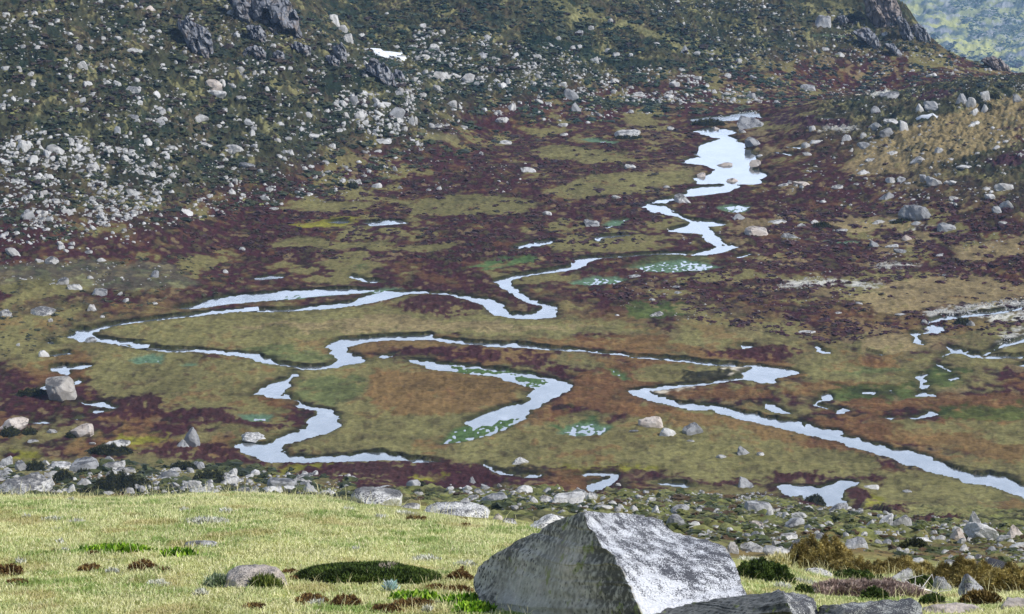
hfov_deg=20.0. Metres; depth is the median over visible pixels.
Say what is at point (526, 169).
boulder
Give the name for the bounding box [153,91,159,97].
boulder
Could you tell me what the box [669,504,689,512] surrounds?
boulder
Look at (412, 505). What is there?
boulder
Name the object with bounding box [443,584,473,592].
cushion plant
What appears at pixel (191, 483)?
boulder
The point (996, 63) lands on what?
rock outcrop
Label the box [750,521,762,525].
boulder
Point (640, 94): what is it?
boulder
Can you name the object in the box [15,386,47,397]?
heath shrub
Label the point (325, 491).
boulder
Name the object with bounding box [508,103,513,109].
boulder
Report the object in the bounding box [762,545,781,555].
boulder
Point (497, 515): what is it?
boulder
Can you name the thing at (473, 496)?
boulder
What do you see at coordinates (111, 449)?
heath shrub
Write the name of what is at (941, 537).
boulder
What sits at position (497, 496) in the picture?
boulder
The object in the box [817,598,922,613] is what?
boulder
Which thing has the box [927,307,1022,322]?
pond
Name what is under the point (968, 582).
boulder
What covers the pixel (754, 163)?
boulder
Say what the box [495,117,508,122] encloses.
boulder
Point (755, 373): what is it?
river
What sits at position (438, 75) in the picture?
boulder
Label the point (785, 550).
boulder
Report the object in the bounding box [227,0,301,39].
rock outcrop
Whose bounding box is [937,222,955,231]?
boulder
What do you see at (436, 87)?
boulder
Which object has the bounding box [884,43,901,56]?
rock outcrop
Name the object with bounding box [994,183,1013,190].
boulder
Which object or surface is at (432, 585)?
cushion plant
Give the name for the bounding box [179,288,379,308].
pond
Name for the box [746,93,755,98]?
boulder
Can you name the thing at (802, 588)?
shrub
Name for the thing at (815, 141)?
boulder
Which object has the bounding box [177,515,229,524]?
silver daisy
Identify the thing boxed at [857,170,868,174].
boulder
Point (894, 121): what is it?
boulder
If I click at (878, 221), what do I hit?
boulder
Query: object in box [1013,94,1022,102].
boulder
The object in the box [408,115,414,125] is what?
boulder
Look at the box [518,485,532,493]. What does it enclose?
boulder
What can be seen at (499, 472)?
pond
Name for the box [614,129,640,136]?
boulder
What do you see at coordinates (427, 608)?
silver daisy
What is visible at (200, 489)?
boulder
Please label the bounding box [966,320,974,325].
boulder
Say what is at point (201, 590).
silver daisy
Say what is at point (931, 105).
boulder
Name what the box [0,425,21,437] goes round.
heath shrub
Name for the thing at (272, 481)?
boulder
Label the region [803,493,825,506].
heath shrub
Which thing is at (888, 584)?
dry shrub
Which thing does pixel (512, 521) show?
boulder
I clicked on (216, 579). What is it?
grass tuft
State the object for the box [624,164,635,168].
boulder
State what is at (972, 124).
boulder
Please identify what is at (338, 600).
cushion plant
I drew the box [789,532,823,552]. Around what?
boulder
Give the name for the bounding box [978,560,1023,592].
shrub
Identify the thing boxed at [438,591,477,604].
leafy herb
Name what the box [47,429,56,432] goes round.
boulder
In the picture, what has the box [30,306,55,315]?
boulder
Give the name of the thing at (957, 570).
shrub
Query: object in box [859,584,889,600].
shrub
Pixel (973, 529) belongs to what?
boulder
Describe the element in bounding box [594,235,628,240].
pond
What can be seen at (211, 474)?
heath shrub
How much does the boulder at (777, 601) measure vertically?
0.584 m
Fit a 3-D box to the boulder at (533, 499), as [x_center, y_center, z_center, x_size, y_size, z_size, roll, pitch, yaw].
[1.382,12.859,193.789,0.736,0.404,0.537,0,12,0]
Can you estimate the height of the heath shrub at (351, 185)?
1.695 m
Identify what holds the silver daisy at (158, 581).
on the ground at (396, 404)
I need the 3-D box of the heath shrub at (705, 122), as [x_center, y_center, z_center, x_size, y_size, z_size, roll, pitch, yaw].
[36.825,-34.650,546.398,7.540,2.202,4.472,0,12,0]
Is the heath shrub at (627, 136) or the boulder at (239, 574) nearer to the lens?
the boulder at (239, 574)
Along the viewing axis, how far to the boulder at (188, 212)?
437.58 m
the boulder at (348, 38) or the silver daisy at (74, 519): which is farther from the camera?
the boulder at (348, 38)
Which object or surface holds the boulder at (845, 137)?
on the ground at (396, 404)
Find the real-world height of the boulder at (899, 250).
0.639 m
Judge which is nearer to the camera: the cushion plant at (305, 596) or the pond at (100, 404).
the cushion plant at (305, 596)
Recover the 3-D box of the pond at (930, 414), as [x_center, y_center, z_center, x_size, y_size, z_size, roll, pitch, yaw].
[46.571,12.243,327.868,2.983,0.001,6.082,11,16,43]
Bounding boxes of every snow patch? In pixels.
[366,48,406,60]
[916,113,938,119]
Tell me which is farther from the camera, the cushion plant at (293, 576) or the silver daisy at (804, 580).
the silver daisy at (804, 580)
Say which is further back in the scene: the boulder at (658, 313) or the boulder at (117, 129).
the boulder at (117, 129)
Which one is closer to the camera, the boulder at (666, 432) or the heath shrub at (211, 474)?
the heath shrub at (211, 474)
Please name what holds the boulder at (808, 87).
on the ground at (396, 404)
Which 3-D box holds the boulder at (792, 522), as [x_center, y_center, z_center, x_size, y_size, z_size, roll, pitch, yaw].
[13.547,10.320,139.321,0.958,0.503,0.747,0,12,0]
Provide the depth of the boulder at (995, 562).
37.76 m
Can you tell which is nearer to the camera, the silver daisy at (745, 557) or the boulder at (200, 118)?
the silver daisy at (745, 557)
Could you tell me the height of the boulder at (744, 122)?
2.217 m
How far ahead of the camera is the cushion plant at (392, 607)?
24.20 m
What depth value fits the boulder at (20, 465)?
296.74 m
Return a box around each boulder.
[0,309,12,316]
[0,417,28,429]
[0,456,12,465]
[0,472,53,494]
[1,66,8,70]
[5,247,20,255]
[14,135,21,140]
[15,460,26,470]
[17,139,29,151]
[20,209,34,219]
[28,155,37,162]
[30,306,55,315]
[38,350,49,356]
[42,150,50,157]
[45,256,58,263]
[45,376,76,401]
[46,144,63,154]
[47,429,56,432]
[51,461,70,468]
[57,277,68,284]
[61,209,72,215]
[67,284,81,289]
[68,484,74,491]
[69,456,98,471]
[70,423,93,436]
[77,61,87,69]
[77,478,90,484]
[83,81,92,86]
[85,337,96,342]
[87,304,96,310]
[92,288,106,295]
[103,460,125,468]
[104,491,114,494]
[106,439,130,446]
[113,80,120,85]
[114,126,120,133]
[125,189,139,195]
[127,48,141,52]
[127,86,140,93]
[127,114,138,119]
[144,138,151,145]
[151,270,158,277]
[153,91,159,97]
[155,118,165,125]
[156,470,177,477]
[160,151,169,159]
[177,439,188,446]
[181,208,192,215]
[184,427,199,446]
[184,480,202,488]
[185,540,216,546]
[189,488,215,492]
[193,461,204,468]
[195,115,208,122]
[199,142,212,146]
[205,79,221,90]
[207,90,226,97]
[219,79,225,86]
[224,564,287,588]
[225,144,243,154]
[232,487,251,492]
[236,66,244,72]
[239,162,254,167]
[241,432,265,442]
[244,118,253,124]
[251,469,259,474]
[260,195,269,199]
[263,486,282,492]
[267,477,296,485]
[283,485,294,491]
[303,482,317,491]
[309,134,318,137]
[317,490,335,494]
[329,14,339,26]
[338,25,347,32]
[338,100,349,107]
[343,33,352,43]
[349,96,357,104]
[351,487,402,505]
[354,111,365,120]
[371,183,381,187]
[373,101,384,107]
[374,110,384,115]
[376,139,390,143]
[389,107,405,118]
[395,90,402,95]
[401,502,419,508]
[406,479,420,485]
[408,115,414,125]
[424,501,489,517]
[428,43,438,49]
[433,71,449,79]
[433,85,440,90]
[449,100,456,107]
[462,73,474,81]
[468,495,478,499]
[473,511,746,613]
[478,52,487,57]
[480,492,507,500]
[481,484,489,488]
[493,513,502,519]
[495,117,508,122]
[498,82,505,87]
[499,140,511,144]
[502,518,515,523]
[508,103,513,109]
[513,457,528,464]
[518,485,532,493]
[521,167,535,171]
[529,496,537,502]
[530,514,564,528]
[540,495,551,501]
[552,491,584,503]
[557,123,567,126]
[564,89,578,99]
[571,102,580,110]
[572,489,586,495]
[584,219,599,226]
[587,492,597,499]
[593,505,612,509]
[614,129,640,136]
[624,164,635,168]
[630,589,817,613]
[633,92,644,96]
[638,416,662,427]
[650,311,662,316]
[652,505,658,512]
[659,428,675,435]
[664,94,673,98]
[665,514,684,526]
[669,81,679,86]
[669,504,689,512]
[674,193,690,202]
[682,422,702,434]
[690,521,699,526]
[697,172,704,176]
[717,162,731,165]
[727,178,737,181]
[727,542,738,553]
[733,214,744,219]
[737,116,763,128]
[737,446,748,454]
[738,476,753,487]
[740,541,762,552]
[744,226,767,235]
[744,500,771,511]
[745,137,759,146]
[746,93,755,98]
[749,160,760,166]
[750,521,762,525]
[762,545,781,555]
[766,508,773,515]
[769,220,786,223]
[772,541,780,545]
[780,533,797,539]
[781,233,797,237]
[781,548,788,553]
[785,517,804,527]
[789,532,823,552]
[791,512,806,517]
[793,181,809,185]
[799,330,815,332]
[800,84,815,90]
[801,142,809,147]
[804,567,832,576]
[810,140,822,143]
[815,15,830,27]
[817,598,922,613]
[829,503,847,510]
[831,185,842,188]
[841,134,851,140]
[845,536,868,548]
[857,142,870,148]
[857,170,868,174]
[864,485,878,489]
[868,122,881,129]
[869,240,878,246]
[871,106,880,112]
[872,220,884,223]
[879,91,898,98]
[879,128,893,137]
[879,192,893,199]
[879,513,893,524]
[882,539,890,543]
[883,119,897,123]
[885,177,894,182]
[885,244,897,247]
[888,151,897,154]
[892,568,912,582]
[893,248,906,252]
[893,515,911,528]
[896,176,905,181]
[897,204,930,220]
[900,120,908,130]
[902,235,911,240]
[910,156,924,163]
[913,557,923,562]
[916,104,923,111]
[919,174,925,181]
[922,602,981,613]
[924,101,937,110]
[926,176,941,186]
[932,576,951,589]
[933,535,945,539]
[934,147,942,152]
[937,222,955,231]
[944,180,955,184]
[944,559,953,564]
[949,196,957,200]
[950,527,965,540]
[955,93,966,103]
[956,165,971,168]
[958,574,982,595]
[963,522,998,542]
[966,97,975,107]
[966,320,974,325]
[968,121,979,126]
[968,511,980,522]
[970,108,978,115]
[975,558,1020,567]
[980,90,989,100]
[981,104,987,112]
[984,194,994,198]
[987,546,995,550]
[992,206,1001,212]
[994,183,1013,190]
[996,535,1010,541]
[999,200,1013,208]
[1001,597,1023,608]
[1006,525,1021,537]
[1010,542,1023,547]
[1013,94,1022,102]
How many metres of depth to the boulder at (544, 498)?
195.82 m
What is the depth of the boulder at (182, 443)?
312.57 m
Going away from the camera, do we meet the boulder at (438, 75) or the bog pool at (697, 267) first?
the bog pool at (697, 267)
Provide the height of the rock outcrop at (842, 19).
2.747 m
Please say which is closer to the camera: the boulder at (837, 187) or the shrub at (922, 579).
the shrub at (922, 579)
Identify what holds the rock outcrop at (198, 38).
on the ground at (396, 404)
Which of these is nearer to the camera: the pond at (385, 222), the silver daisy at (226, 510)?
the silver daisy at (226, 510)
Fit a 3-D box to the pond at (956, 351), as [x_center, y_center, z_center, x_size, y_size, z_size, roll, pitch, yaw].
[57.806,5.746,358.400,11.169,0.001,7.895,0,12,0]
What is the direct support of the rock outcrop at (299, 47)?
on the ground at (396, 404)
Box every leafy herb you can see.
[78,541,157,553]
[159,546,198,556]
[387,588,439,600]
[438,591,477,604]
[451,599,497,613]
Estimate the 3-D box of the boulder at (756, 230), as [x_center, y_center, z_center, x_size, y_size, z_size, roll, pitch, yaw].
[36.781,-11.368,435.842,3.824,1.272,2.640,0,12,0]
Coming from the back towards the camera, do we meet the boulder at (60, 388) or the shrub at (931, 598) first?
the boulder at (60, 388)
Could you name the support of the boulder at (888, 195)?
on the ground at (396, 404)
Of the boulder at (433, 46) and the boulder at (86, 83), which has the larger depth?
the boulder at (433, 46)
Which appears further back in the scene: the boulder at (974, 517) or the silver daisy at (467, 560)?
the boulder at (974, 517)
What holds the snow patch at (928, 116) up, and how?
on the ground at (396, 404)
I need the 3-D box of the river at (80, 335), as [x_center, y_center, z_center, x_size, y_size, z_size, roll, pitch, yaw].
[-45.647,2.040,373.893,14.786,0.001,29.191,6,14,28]
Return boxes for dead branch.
[905,574,948,592]
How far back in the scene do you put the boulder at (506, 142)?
524.78 m
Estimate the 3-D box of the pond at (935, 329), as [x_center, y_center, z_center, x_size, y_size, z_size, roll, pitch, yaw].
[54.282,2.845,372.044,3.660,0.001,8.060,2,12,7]
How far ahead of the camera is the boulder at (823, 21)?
636.15 m
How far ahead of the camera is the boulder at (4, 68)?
465.46 m
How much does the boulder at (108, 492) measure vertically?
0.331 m
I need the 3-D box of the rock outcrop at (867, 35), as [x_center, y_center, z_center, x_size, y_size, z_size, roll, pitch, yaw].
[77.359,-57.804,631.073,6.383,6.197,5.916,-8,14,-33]
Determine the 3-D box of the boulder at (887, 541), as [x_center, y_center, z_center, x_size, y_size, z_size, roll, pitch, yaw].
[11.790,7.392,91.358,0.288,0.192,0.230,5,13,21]
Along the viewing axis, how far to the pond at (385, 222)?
445.66 m
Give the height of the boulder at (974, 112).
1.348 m
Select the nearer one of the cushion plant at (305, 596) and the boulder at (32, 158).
the cushion plant at (305, 596)
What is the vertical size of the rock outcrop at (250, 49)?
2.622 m
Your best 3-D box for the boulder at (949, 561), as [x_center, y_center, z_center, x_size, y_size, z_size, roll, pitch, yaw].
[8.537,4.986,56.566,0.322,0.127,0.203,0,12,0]
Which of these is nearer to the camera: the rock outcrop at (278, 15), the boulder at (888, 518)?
the boulder at (888, 518)
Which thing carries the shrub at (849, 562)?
on the ground at (396, 404)
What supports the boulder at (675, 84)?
on the ground at (396, 404)
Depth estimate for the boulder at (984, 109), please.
505.13 m
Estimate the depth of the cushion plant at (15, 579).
26.33 m
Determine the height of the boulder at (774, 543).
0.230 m
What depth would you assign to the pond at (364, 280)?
402.63 m
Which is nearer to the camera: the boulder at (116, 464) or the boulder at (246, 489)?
the boulder at (246, 489)
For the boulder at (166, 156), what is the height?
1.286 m
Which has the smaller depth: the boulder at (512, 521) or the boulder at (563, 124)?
the boulder at (512, 521)
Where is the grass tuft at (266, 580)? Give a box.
[247,571,285,589]
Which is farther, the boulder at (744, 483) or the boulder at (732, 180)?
the boulder at (732, 180)
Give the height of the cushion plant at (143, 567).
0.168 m
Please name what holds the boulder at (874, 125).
on the ground at (396, 404)
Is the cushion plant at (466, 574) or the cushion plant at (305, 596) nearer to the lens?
the cushion plant at (305, 596)
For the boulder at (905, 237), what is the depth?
429.69 m
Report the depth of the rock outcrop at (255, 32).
514.35 m
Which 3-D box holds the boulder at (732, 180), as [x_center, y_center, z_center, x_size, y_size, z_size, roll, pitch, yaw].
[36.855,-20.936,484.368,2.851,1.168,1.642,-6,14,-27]
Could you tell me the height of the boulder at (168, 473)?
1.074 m
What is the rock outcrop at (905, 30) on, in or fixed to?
on the ground at (396, 404)
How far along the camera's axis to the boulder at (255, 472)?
300.48 m
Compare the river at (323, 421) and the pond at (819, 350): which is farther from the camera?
the pond at (819, 350)
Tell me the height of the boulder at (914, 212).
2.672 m
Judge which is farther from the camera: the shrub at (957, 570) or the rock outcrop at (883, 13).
the rock outcrop at (883, 13)
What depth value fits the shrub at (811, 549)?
37.97 m
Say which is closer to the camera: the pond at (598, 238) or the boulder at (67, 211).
the boulder at (67, 211)
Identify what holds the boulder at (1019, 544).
on the ground at (396, 404)
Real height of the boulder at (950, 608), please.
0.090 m
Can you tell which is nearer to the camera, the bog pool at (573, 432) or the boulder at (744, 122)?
the bog pool at (573, 432)
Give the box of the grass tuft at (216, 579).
[202,571,228,587]
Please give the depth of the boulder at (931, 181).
460.94 m
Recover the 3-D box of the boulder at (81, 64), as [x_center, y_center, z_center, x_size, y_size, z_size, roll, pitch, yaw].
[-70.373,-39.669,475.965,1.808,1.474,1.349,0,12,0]
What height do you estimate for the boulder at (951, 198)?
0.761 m
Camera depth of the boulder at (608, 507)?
185.85 m
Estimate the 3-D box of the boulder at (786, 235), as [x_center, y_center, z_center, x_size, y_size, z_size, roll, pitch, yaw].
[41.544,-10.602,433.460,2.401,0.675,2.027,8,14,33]
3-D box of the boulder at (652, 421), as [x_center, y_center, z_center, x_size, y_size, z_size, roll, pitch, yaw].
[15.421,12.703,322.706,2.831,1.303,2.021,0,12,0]
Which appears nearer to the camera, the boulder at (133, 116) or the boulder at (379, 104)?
the boulder at (133, 116)
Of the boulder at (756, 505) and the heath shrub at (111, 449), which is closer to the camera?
the boulder at (756, 505)
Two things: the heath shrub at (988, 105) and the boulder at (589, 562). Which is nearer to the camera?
the boulder at (589, 562)
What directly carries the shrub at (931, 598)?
on the ground at (396, 404)
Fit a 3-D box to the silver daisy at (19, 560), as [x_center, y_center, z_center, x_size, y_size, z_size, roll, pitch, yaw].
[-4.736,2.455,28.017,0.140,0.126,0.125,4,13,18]
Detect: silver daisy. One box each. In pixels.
[15,557,27,563]
[41,515,62,520]
[69,517,85,521]
[105,566,119,572]
[145,578,171,586]
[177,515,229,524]
[192,587,208,594]
[219,507,231,512]
[308,596,323,605]
[374,513,388,518]
[380,579,399,591]
[395,509,418,515]
[411,553,441,560]
[421,604,433,612]
[453,558,477,566]
[737,555,758,560]
[774,581,791,588]
[795,576,816,584]
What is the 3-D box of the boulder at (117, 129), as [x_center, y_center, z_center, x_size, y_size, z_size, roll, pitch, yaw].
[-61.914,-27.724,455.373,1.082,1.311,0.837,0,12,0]
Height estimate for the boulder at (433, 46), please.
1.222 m
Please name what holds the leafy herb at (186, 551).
on the ground at (396, 404)
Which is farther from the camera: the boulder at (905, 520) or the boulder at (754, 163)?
the boulder at (754, 163)
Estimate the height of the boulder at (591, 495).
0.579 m
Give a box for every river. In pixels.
[67,307,258,348]
[145,334,798,382]
[234,374,433,462]
[257,253,681,318]
[628,379,1023,498]
[639,204,738,255]
[648,128,766,203]
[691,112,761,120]
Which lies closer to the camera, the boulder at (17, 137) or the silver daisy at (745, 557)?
the silver daisy at (745, 557)
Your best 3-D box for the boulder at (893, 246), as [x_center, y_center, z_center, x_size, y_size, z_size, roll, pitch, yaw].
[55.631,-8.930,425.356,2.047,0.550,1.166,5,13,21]
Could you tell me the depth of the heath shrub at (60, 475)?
274.28 m
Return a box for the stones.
[0,0,1023,562]
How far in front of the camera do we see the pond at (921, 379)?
344.37 m
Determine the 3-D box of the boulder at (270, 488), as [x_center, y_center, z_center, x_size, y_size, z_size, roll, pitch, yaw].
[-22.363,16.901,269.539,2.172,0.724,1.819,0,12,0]
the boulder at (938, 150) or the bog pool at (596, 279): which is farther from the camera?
the boulder at (938, 150)
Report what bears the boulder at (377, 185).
on the ground at (396, 404)
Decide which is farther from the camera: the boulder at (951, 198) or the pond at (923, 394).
the boulder at (951, 198)
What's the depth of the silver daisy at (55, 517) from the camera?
32.33 m
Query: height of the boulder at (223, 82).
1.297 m
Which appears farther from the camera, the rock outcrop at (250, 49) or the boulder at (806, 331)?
the rock outcrop at (250, 49)
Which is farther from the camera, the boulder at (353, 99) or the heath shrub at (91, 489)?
the boulder at (353, 99)
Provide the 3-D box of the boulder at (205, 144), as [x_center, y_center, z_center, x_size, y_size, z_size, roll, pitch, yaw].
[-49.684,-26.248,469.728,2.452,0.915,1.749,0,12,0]
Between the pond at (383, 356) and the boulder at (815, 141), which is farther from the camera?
the boulder at (815, 141)
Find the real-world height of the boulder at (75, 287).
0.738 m
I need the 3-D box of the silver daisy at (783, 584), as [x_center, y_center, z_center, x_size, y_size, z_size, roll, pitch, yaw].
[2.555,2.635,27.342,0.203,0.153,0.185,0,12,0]
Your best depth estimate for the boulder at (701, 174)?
488.72 m
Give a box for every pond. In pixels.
[51,365,91,374]
[81,402,113,408]
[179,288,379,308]
[254,276,283,279]
[330,221,349,223]
[349,276,377,282]
[365,220,405,225]
[379,355,392,358]
[409,360,572,443]
[483,464,512,475]
[516,240,551,248]
[524,474,541,477]
[583,473,618,491]
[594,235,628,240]
[657,483,689,487]
[726,205,748,212]
[765,404,790,413]
[777,480,858,506]
[814,394,849,410]
[815,346,830,353]
[910,332,927,344]
[910,411,937,418]
[915,374,929,388]
[915,392,935,396]
[925,323,943,333]
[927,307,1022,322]
[942,347,1022,358]
[1002,339,1023,345]
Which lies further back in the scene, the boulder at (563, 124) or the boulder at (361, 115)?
the boulder at (563, 124)
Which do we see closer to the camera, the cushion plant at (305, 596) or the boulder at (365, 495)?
the cushion plant at (305, 596)
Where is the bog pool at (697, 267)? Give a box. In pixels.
[640,261,712,271]
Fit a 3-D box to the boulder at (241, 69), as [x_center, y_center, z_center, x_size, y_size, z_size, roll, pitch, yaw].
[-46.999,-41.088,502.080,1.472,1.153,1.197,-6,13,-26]
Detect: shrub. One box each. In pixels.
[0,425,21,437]
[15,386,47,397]
[22,424,37,435]
[26,459,47,470]
[52,467,73,482]
[65,430,75,438]
[76,483,100,492]
[77,468,92,472]
[84,441,137,456]
[94,467,151,493]
[170,460,197,469]
[192,469,225,482]
[293,559,441,584]
[346,179,358,189]
[612,134,644,139]
[688,118,726,126]
[737,556,796,583]
[786,532,855,568]
[793,583,814,594]
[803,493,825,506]
[811,575,943,597]
[812,221,830,227]
[824,554,886,575]
[831,568,884,580]
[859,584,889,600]
[872,555,936,575]
[890,218,909,223]
[897,535,930,548]
[906,574,932,588]
[918,591,949,604]
[928,555,995,588]
[954,316,969,324]
[958,588,1004,604]
[961,90,974,98]
[975,94,983,103]
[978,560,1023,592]
[979,100,992,109]
[990,90,1000,99]
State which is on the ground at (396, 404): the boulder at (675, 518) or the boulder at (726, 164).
the boulder at (675, 518)
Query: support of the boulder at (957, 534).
on the ground at (396, 404)
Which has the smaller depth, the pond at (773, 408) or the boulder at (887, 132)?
the pond at (773, 408)
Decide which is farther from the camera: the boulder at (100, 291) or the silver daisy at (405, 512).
the boulder at (100, 291)
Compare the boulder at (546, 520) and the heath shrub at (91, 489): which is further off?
the heath shrub at (91, 489)
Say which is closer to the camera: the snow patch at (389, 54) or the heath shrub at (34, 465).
the heath shrub at (34, 465)
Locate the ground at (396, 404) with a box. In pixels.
[0,0,1023,613]
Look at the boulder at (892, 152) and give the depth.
487.48 m
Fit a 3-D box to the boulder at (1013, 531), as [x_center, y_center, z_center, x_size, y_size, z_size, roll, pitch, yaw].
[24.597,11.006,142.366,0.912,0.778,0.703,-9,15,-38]
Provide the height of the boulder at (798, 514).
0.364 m
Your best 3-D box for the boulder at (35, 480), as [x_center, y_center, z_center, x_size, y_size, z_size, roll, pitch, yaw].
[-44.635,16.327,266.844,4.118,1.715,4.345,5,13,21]
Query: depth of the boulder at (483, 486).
258.35 m
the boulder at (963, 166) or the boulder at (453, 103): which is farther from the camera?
the boulder at (453, 103)
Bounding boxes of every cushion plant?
[0,562,24,575]
[6,577,28,584]
[75,562,103,571]
[127,558,156,571]
[157,566,170,571]
[241,602,265,608]
[282,568,298,574]
[288,575,298,580]
[294,591,328,604]
[328,593,362,607]
[370,602,404,613]
[393,596,440,607]
[406,515,431,521]
[426,583,445,588]
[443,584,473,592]
[446,565,473,580]
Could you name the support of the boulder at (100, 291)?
on the ground at (396, 404)
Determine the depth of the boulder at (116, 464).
299.82 m
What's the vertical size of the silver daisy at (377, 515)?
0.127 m
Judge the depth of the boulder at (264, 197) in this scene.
457.75 m
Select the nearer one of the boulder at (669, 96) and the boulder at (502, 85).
the boulder at (502, 85)
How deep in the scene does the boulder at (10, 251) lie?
401.94 m
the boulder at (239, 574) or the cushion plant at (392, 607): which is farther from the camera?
the boulder at (239, 574)
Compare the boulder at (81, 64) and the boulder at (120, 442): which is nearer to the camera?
the boulder at (120, 442)
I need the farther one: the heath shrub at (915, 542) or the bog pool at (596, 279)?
the bog pool at (596, 279)
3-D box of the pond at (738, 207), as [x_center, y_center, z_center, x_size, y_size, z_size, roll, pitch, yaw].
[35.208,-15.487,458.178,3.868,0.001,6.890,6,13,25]
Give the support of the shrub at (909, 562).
on the ground at (396, 404)
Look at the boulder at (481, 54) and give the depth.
570.34 m
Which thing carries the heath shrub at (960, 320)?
on the ground at (396, 404)
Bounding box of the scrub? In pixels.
[0,0,1023,562]
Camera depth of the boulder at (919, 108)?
510.51 m
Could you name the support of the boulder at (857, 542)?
on the ground at (396, 404)
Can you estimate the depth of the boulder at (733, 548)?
64.55 m
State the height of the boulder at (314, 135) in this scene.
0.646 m
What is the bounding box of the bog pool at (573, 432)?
[566,424,605,435]
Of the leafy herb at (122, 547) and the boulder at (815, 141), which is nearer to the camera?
the leafy herb at (122, 547)
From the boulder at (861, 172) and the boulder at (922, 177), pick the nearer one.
the boulder at (922, 177)
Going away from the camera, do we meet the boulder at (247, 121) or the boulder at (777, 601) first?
the boulder at (777, 601)
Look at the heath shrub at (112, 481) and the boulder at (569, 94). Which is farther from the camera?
the boulder at (569, 94)
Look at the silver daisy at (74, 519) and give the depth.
32.03 m
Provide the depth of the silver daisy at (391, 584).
25.86 m
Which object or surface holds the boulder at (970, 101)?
on the ground at (396, 404)
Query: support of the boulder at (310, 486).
on the ground at (396, 404)
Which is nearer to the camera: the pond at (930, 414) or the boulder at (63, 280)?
the pond at (930, 414)
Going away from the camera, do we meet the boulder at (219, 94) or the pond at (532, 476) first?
the pond at (532, 476)
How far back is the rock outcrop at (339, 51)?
524.48 m
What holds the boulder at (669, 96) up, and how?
on the ground at (396, 404)
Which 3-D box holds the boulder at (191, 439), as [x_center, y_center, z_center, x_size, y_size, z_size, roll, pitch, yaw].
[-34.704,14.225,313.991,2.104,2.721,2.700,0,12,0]
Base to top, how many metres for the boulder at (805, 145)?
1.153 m
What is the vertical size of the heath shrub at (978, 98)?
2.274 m
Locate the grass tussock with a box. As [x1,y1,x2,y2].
[767,551,791,566]
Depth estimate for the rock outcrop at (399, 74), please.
529.99 m
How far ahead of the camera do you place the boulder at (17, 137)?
445.37 m
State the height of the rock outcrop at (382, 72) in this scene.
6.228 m
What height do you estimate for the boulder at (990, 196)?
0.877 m
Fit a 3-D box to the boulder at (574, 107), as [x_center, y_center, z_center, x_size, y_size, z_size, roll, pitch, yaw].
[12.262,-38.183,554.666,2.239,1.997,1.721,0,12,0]
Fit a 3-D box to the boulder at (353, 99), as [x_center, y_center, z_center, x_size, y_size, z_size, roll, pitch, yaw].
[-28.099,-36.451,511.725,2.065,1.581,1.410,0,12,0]
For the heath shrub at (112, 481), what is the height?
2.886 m
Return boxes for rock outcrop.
[177,15,213,57]
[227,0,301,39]
[243,45,261,57]
[246,25,266,41]
[253,48,266,59]
[271,50,284,59]
[291,41,310,56]
[325,55,340,66]
[331,42,346,61]
[365,58,396,87]
[393,69,405,83]
[836,15,847,24]
[852,27,880,49]
[864,0,901,28]
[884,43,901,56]
[896,16,913,40]
[913,23,930,42]
[980,56,1010,70]
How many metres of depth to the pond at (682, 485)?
298.99 m
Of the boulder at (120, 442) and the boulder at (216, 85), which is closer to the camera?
the boulder at (120, 442)
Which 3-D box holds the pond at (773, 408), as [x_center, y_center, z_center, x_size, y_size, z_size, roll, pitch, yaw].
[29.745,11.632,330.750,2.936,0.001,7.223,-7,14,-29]
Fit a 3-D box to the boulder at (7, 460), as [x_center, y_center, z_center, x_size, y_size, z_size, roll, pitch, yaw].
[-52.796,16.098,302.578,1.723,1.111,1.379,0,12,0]
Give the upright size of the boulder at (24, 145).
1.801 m
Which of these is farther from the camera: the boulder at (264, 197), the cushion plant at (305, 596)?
the boulder at (264, 197)
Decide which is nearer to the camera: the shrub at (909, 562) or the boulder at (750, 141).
the shrub at (909, 562)
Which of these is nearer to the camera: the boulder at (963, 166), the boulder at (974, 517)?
the boulder at (974, 517)
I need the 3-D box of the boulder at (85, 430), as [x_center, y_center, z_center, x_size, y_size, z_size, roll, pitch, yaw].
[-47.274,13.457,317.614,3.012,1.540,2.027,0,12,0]
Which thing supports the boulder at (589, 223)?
on the ground at (396, 404)
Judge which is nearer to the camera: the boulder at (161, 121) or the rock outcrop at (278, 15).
the boulder at (161, 121)
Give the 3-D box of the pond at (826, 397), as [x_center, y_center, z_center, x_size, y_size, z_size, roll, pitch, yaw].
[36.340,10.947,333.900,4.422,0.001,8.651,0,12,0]
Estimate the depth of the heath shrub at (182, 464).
301.91 m
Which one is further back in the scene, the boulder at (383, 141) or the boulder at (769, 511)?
the boulder at (383, 141)
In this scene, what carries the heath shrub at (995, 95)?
on the ground at (396, 404)
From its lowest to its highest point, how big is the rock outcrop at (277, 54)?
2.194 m
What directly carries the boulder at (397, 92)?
on the ground at (396, 404)
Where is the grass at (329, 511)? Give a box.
[0,482,1023,613]
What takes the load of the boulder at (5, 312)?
on the ground at (396, 404)
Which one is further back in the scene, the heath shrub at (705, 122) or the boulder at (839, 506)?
the heath shrub at (705, 122)
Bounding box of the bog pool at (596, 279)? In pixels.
[583,278,620,284]
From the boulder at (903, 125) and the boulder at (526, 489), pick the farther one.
the boulder at (903, 125)
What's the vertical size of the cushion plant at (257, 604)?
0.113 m
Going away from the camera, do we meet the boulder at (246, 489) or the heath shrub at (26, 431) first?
the boulder at (246, 489)
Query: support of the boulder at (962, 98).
on the ground at (396, 404)
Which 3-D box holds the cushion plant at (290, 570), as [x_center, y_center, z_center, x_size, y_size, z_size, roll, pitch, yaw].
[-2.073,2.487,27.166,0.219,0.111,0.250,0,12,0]
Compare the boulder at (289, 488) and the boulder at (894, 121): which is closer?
the boulder at (289, 488)

